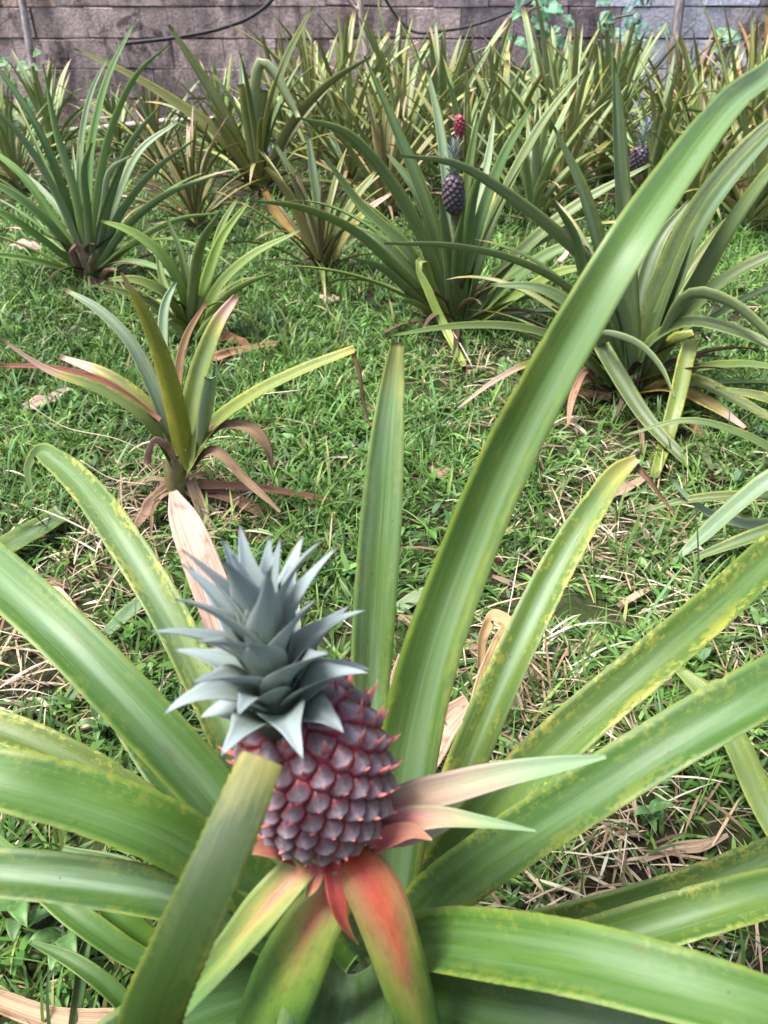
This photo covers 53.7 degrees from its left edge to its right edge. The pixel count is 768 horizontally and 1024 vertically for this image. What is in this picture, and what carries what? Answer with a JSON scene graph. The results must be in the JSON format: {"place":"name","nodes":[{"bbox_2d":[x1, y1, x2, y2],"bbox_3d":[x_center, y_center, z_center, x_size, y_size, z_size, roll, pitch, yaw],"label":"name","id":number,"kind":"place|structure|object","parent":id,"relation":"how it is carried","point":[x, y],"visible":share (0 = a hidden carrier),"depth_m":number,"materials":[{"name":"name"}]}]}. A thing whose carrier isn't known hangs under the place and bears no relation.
{"place":"outdoors","nodes":[
{"label":"outdoors","id":0,"kind":"place"},
{"bbox_2d":[0,105,767,1023],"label":"ground","id":1,"kind":"structure","parent":0,"point":[584,606],"depth_m":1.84,"materials":[{"name":"green plant"}]},
{"bbox_2d":[0,49,40,127],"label":"climbing vine","id":2,"kind":"object","parent":1,"relation":"on","point":[5,64],"visible":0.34,"depth_m":6.21,"materials":[{"name":"green plant"}]},
{"bbox_2d":[0,899,50,942],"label":"leafy weed","id":3,"kind":"object","parent":1,"relation":"on","point":[19,912],"visible":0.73,"depth_m":0.96,"materials":[{"name":"green plant"}]},
{"bbox_2d":[0,489,50,509],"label":"fallen leaf","id":4,"kind":"object","parent":1,"relation":"on","point":[14,507],"visible":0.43,"depth_m":1.81,"materials":[{"name":"plant"}]},
{"bbox_2d":[10,239,41,249],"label":"fallen leaf","id":5,"kind":"object","parent":1,"relation":"on","point":[35,245],"visible":0.63,"depth_m":3.49,"materials":[{"name":"beige plant"}]},
{"bbox_2d":[18,0,40,124],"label":"metal pipe","id":6,"kind":"object","parent":1,"relation":"on","point":[26,27],"visible":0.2,"depth_m":6.32,"materials":[{"name":"grey metal"}]},
{"bbox_2d":[0,74,68,193],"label":"pineapple plant","id":7,"kind":"object","parent":1,"relation":"on","point":[8,146],"visible":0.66,"depth_m":4.44,"materials":[{"name":"green plant"}]},
{"bbox_2d":[0,506,71,551],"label":"fallen leaf","id":8,"kind":"object","parent":1,"relation":"on","point":[27,532],"visible":0.89,"depth_m":1.68,"materials":[{"name":"green plant"}]},
{"bbox_2d":[22,387,68,408],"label":"fallen leaf","id":9,"kind":"object","parent":1,"relation":"on","point":[36,400],"visible":0.69,"depth_m":2.26,"materials":[{"name":"beige plant"}]},
{"bbox_2d":[27,926,82,971],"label":"leafy weed","id":10,"kind":"object","parent":1,"relation":"on","point":[68,940],"visible":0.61,"depth_m":0.94,"materials":[{"name":"green plant"}]},
{"bbox_2d":[3,39,110,155],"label":"pineapple plant","id":11,"kind":"object","parent":1,"relation":"on","point":[33,89],"visible":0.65,"depth_m":5.31,"materials":[{"name":"green plant"}]},
{"bbox_2d":[52,584,79,610],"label":"fallen leaf","id":12,"kind":"object","parent":1,"relation":"on","point":[64,593],"visible":0.34,"depth_m":1.55,"materials":[{"name":"beige plant"}]},
{"bbox_2d":[64,684,79,700],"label":"fallen leaf","id":13,"kind":"object","parent":1,"relation":"on","point":[73,693],"visible":0.28,"depth_m":1.33,"materials":[{"name":"green plant"}]},
{"bbox_2d":[79,714,101,728],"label":"fallen leaf","id":14,"kind":"object","parent":1,"relation":"on","point":[85,725],"visible":0.22,"depth_m":1.28,"materials":[{"name":"beige plant"}]},
{"bbox_2d":[77,707,108,741],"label":"leafy weed","id":15,"kind":"object","parent":1,"relation":"on","point":[96,722],"visible":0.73,"depth_m":1.25,"materials":[{"name":"green plant"}]},
{"bbox_2d":[59,74,165,148],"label":"pineapple plant","id":16,"kind":"object","parent":1,"relation":"on","point":[118,132],"visible":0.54,"depth_m":5.52,"materials":[{"name":"green plant"}]},
{"bbox_2d":[0,20,237,304],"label":"pineapple plant","id":17,"kind":"object","parent":1,"relation":"on","point":[87,240],"visible":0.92,"depth_m":3.00,"materials":[{"name":"green plant"}]},
{"bbox_2d":[102,597,141,634],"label":"fallen leaf","id":18,"kind":"object","parent":1,"relation":"on","point":[124,612],"visible":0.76,"depth_m":1.49,"materials":[{"name":"green plant"}]},
{"bbox_2d":[69,116,213,131],"bbox_3d":[-2.020,-3.295,6.463,1.446,0.126,0.070,-2,35,-3],"label":"cane pole","id":19,"kind":"object","parent":1,"relation":"on","point":[133,124],"visible":0.22,"depth_m":6.43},
{"bbox_2d":[81,61,207,167],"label":"pineapple plant","id":20,"kind":"object","parent":1,"relation":"on","point":[149,109],"visible":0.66,"depth_m":5.00,"materials":[{"name":"green plant"}]},
{"bbox_2d":[93,106,270,251],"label":"pineapple plant","id":21,"kind":"object","parent":1,"relation":"on","point":[193,198],"visible":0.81,"depth_m":3.78,"materials":[{"name":"green plant"}]},
{"bbox_2d":[0,273,370,543],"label":"pineapple plant","id":22,"kind":"object","parent":1,"relation":"on","point":[184,426],"visible":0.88,"depth_m":1.67,"materials":[{"name":"green plant"}]},
{"bbox_2d":[98,198,299,360],"bbox_3d":[-0.598,-0.816,2.592,0.652,0.444,0.472,0,35,0],"label":"pineapple plant","id":23,"kind":"object","parent":1,"relation":"on","point":[195,291],"visible":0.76,"depth_m":2.58,"materials":[{"name":"green plant"}]},
{"bbox_2d":[169,51,249,156],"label":"pineapple plant","id":24,"kind":"object","parent":1,"relation":"on","point":[224,98],"visible":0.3,"depth_m":5.20,"materials":[{"name":"green plant"}]},
{"bbox_2d":[74,7,370,204],"bbox_3d":[-0.749,-2.333,4.337,1.296,0.928,1.391,22,41,29],"label":"pineapple plant","id":25,"kind":"object","parent":1,"relation":"on","point":[254,109],"visible":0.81,"depth_m":4.22,"materials":[{"name":"green plant"}]},
{"bbox_2d":[268,142,276,187],"bbox_3d":[-0.700,-2.135,4.609,0.106,0.312,0.091,6,35,9],"label":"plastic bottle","id":26,"kind":"object","parent":1,"relation":"on","point":[273,184],"visible":0.09,"depth_m":4.64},
{"bbox_2d":[229,23,366,150],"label":"pineapple plant","id":27,"kind":"object","parent":1,"relation":"on","point":[283,116],"visible":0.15,"depth_m":5.46,"materials":[{"name":"green plant"}]},
{"bbox_2d":[224,134,403,301],"bbox_3d":[-0.269,-1.219,3.085,0.693,0.538,0.900,13,37,18],"label":"pineapple plant","id":28,"kind":"object","parent":1,"relation":"on","point":[318,240],"visible":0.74,"depth_m":3.12,"materials":[{"name":"green plant"}]},
{"bbox_2d":[220,12,417,176],"bbox_3d":[-0.558,-2.700,4.900,1.134,0.882,1.206,-29,44,-34],"label":"pineapple plant","id":29,"kind":"object","parent":1,"relation":"on","point":[310,84],"visible":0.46,"depth_m":4.89,"materials":[{"name":"green plant"}]},
{"bbox_2d":[226,8,429,151],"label":"pineapple plant","id":30,"kind":"object","parent":1,"relation":"on","point":[346,44],"visible":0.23,"depth_m":5.11,"materials":[{"name":"green plant"}]},
{"bbox_2d":[319,294,344,302],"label":"fallen leaf","id":31,"kind":"object","parent":1,"relation":"on","point":[332,299],"visible":0.52,"depth_m":2.98,"materials":[{"name":"beige plant"}]},
{"bbox_2d":[276,32,423,181],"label":"pineapple plant","id":32,"kind":"object","parent":1,"relation":"on","point":[337,150],"visible":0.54,"depth_m":4.52,"materials":[{"name":"green plant"}]},
{"bbox_2d":[347,0,372,142],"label":"bare sapling","id":33,"kind":"object","parent":1,"relation":"on","point":[359,8],"visible":0.34,"depth_m":5.53,"materials":[{"name":"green plant"}]},
{"bbox_2d":[285,82,454,221],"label":"pineapple plant","id":34,"kind":"object","parent":1,"relation":"on","point":[383,133],"visible":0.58,"depth_m":3.92,"materials":[{"name":"green plant"}]},
{"bbox_2d":[0,57,767,1023],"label":"pineapple plant","id":35,"kind":"object","parent":1,"relation":"on","point":[308,829],"visible":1,"depth_m":0.64,"materials":[{"name":"green plant"}]},
{"bbox_2d":[0,0,767,125],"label":"block wall","id":36,"kind":"structure","parent":1,"relation":"on","point":[99,28],"depth_m":6.42,"materials":[{"name":"grey concrete"}]},
{"bbox_2d":[119,0,273,45],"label":"black cable","id":37,"kind":"object","parent":36,"relation":"attached to","point":[216,29],"visible":0.92,"depth_m":6.34,"materials":[{"name":"rubber"}]},
{"bbox_2d":[385,0,531,34],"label":"black cable","id":38,"kind":"object","parent":36,"relation":"attached to","point":[456,28],"visible":0.78,"depth_m":6.30,"materials":[{"name":"rubber"}]},
{"bbox_2d":[507,0,574,88],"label":"climbing vine","id":39,"kind":"object","parent":36,"relation":"attached to","point":[555,6],"visible":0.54,"depth_m":5.64,"materials":[{"name":"green plant"}]},
{"bbox_2d":[582,0,669,80],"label":"climbing vine","id":40,"kind":"object","parent":36,"relation":"attached to","point":[628,22],"visible":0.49,"depth_m":5.67,"materials":[{"name":"green plant"}]},
{"bbox_2d":[711,28,740,62],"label":"climbing vine","id":41,"kind":"object","parent":36,"relation":"attached to","point":[724,39],"visible":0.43,"depth_m":5.70,"materials":[{"name":"green plant"}]},
{"bbox_2d":[0,126,767,981],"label":"straw litter","id":42,"kind":"object","parent":1,"relation":"on","point":[622,834],"visible":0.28,"depth_m":1.47,"materials":[{"name":"beige plant"}]},
{"bbox_2d":[294,0,497,139],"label":"pineapple plant","id":43,"kind":"object","parent":1,"relation":"on","point":[371,37],"visible":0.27,"depth_m":5.37,"materials":[{"name":"green plant"}]},
{"bbox_2d":[396,612,412,626],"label":"fallen leaf","id":44,"kind":"object","parent":1,"relation":"on","point":[405,621],"visible":0.38,"depth_m":1.49,"materials":[{"name":"brown plant"}]},
{"bbox_2d":[309,45,505,189],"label":"pineapple plant","id":45,"kind":"object","parent":1,"relation":"on","point":[396,94],"visible":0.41,"depth_m":4.35,"materials":[{"name":"green plant"}]},
{"bbox_2d":[396,588,422,613],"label":"fallen leaf","id":46,"kind":"object","parent":1,"relation":"on","point":[413,597],"visible":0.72,"depth_m":1.53,"materials":[{"name":"green plant"}]},
{"bbox_2d":[427,466,468,476],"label":"fallen leaf","id":47,"kind":"object","parent":1,"relation":"on","point":[445,470],"visible":0.57,"depth_m":1.93,"materials":[{"name":"beige plant"}]},
{"bbox_2d":[248,56,649,365],"bbox_3d":[0.280,-1.079,2.614,1.349,0.848,0.901,0,35,0],"label":"pineapple plant","id":48,"kind":"object","parent":1,"relation":"on","point":[469,215],"visible":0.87,"depth_m":2.56,"materials":[{"name":"green plant"}]},
{"bbox_2d":[353,14,546,163],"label":"pineapple plant","id":49,"kind":"object","parent":1,"relation":"on","point":[438,78],"visible":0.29,"depth_m":4.91,"materials":[{"name":"green plant"}]},
{"bbox_2d":[418,17,537,141],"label":"pineapple plant","id":50,"kind":"object","parent":1,"relation":"on","point":[496,60],"visible":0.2,"depth_m":5.49,"materials":[{"name":"green plant"}]},
{"bbox_2d":[382,53,581,205],"bbox_3d":[0.525,-2.005,4.044,1.100,0.726,1.039,0,35,0],"label":"pineapple plant","id":51,"kind":"object","parent":1,"relation":"on","point":[463,129],"visible":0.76,"depth_m":4.01,"materials":[{"name":"green plant"}]},
{"bbox_2d":[417,45,586,181],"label":"pineapple plant","id":52,"kind":"object","parent":1,"relation":"on","point":[506,111],"visible":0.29,"depth_m":4.50,"materials":[{"name":"green plant"}]},
{"bbox_2d":[464,638,540,681],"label":"fallen leaf","id":53,"kind":"object","parent":1,"relation":"on","point":[473,646],"visible":0.17,"depth_m":1.41,"materials":[{"name":"beige plant"}]},
{"bbox_2d":[501,727,523,753],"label":"fallen leaf","id":54,"kind":"object","parent":1,"relation":"on","point":[511,734],"visible":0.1,"depth_m":1.25,"materials":[{"name":"brown plant"}]},
{"bbox_2d":[435,89,630,224],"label":"pineapple plant","id":55,"kind":"object","parent":1,"relation":"on","point":[539,166],"visible":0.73,"depth_m":3.75,"materials":[{"name":"green plant"}]},
{"bbox_2d":[476,0,657,146],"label":"pineapple plant","id":56,"kind":"object","parent":1,"relation":"on","point":[563,77],"visible":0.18,"depth_m":5.14,"materials":[{"name":"green plant"}]},
{"bbox_2d":[383,58,767,477],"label":"pineapple plant","id":57,"kind":"object","parent":1,"relation":"on","point":[653,322],"visible":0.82,"depth_m":2.06,"materials":[{"name":"green plant"}]},
{"bbox_2d":[560,635,617,656],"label":"fallen leaf","id":58,"kind":"object","parent":1,"relation":"on","point":[577,650],"visible":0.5,"depth_m":1.43,"materials":[{"name":"beige plant"}]},
{"bbox_2d":[476,11,720,202],"bbox_3d":[0.989,-2.206,4.143,1.209,0.941,1.419,-15,38,-20],"label":"pineapple plant","id":59,"kind":"object","parent":1,"relation":"on","point":[576,108],"visible":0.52,"depth_m":4.03,"materials":[{"name":"green plant"}]},
{"bbox_2d":[507,14,714,179],"bbox_3d":[1.310,-2.465,4.540,1.177,0.911,1.376,-15,38,-20],"label":"pineapple plant","id":60,"kind":"object","parent":1,"relation":"on","point":[635,72],"visible":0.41,"depth_m":4.49,"materials":[{"name":"green plant"}]},
{"bbox_2d":[559,10,693,140],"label":"pineapple plant","id":61,"kind":"object","parent":1,"relation":"on","point":[629,60],"visible":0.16,"depth_m":5.47,"materials":[{"name":"green plant"}]},
{"bbox_2d":[615,476,644,496],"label":"fallen leaf","id":62,"kind":"object","parent":1,"relation":"on","point":[630,486],"visible":0.48,"depth_m":1.88,"materials":[{"name":"beige plant"}]},
{"bbox_2d":[616,585,655,606],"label":"fallen leaf","id":63,"kind":"object","parent":1,"relation":"on","point":[635,595],"visible":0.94,"depth_m":1.54,"materials":[{"name":"beige plant"}]},
{"bbox_2d":[631,799,674,830],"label":"leafy weed","id":64,"kind":"object","parent":1,"relation":"on","point":[655,805],"visible":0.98,"depth_m":1.11,"materials":[{"name":"green plant"}]},
{"bbox_2d":[562,50,749,201],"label":"pineapple plant","id":65,"kind":"object","parent":1,"relation":"on","point":[645,150],"visible":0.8,"depth_m":3.98,"materials":[{"name":"green plant"}]},
{"bbox_2d":[665,0,684,87],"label":"wooden post","id":66,"kind":"object","parent":1,"relation":"on","point":[677,18],"visible":0.33,"depth_m":6.23,"materials":[{"name":"grey wood"}]},
{"bbox_2d":[596,72,767,229],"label":"pineapple plant","id":67,"kind":"object","parent":1,"relation":"on","point":[703,174],"visible":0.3,"depth_m":3.81,"materials":[{"name":"green plant"}]},
{"bbox_2d":[639,833,728,863],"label":"fallen leaf","id":68,"kind":"object","parent":1,"relation":"on","point":[697,845],"visible":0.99,"depth_m":1.10,"materials":[{"name":"brown plant"}]},
{"bbox_2d":[626,36,745,188],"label":"pineapple plant","id":69,"kind":"object","parent":1,"relation":"on","point":[698,105],"visible":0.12,"depth_m":4.28,"materials":[{"name":"green plant"}]},
{"bbox_2d":[620,19,761,147],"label":"pineapple plant","id":70,"kind":"object","parent":1,"relation":"on","point":[682,67],"visible":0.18,"depth_m":5.23,"materials":[{"name":"green plant"}]},
{"bbox_2d":[623,386,767,561],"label":"pineapple plant","id":71,"kind":"object","parent":1,"relation":"on","point":[737,502],"visible":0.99,"depth_m":1.60,"materials":[{"name":"green plant"}]},
{"bbox_2d":[624,26,766,151],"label":"pineapple plant","id":72,"kind":"object","parent":1,"relation":"on","point":[722,81],"visible":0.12,"depth_m":4.64,"materials":[{"name":"green plant"}]},
{"bbox_2d":[625,0,767,201],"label":"pineapple plant","id":73,"kind":"object","parent":1,"relation":"on","point":[755,102],"visible":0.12,"depth_m":3.96,"materials":[{"name":"green plant"}]},
{"bbox_2d":[676,90,762,121],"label":"pineapple plant","id":74,"kind":"object","parent":1,"relation":"on","point":[747,107],"visible":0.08,"depth_m":3.81,"materials":[{"name":"green plant"}]},
{"bbox_2d":[676,667,767,835],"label":"plant","id":75,"kind":"object","parent":1,"relation":"on","point":[747,766],"visible":0.62,"depth_m":1.11,"materials":[{"name":"green plant"}]},
{"bbox_2d":[677,78,767,227],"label":"pineapple plant","id":76,"kind":"object","parent":1,"relation":"on","point":[758,165],"visible":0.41,"depth_m":3.75,"materials":[{"name":"green plant"}]},
{"bbox_2d":[682,21,767,129],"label":"pineapple plant","id":77,"kind":"object","parent":1,"relation":"on","point":[718,67],"visible":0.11,"depth_m":4.39,"materials":[{"name":"green plant"}]},
{"bbox_2d":[683,7,767,87],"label":"pineapple plant","id":78,"kind":"object","parent":1,"relation":"on","point":[747,42],"visible":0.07,"depth_m":5.32,"materials":[{"name":"green plant"}]}
]}

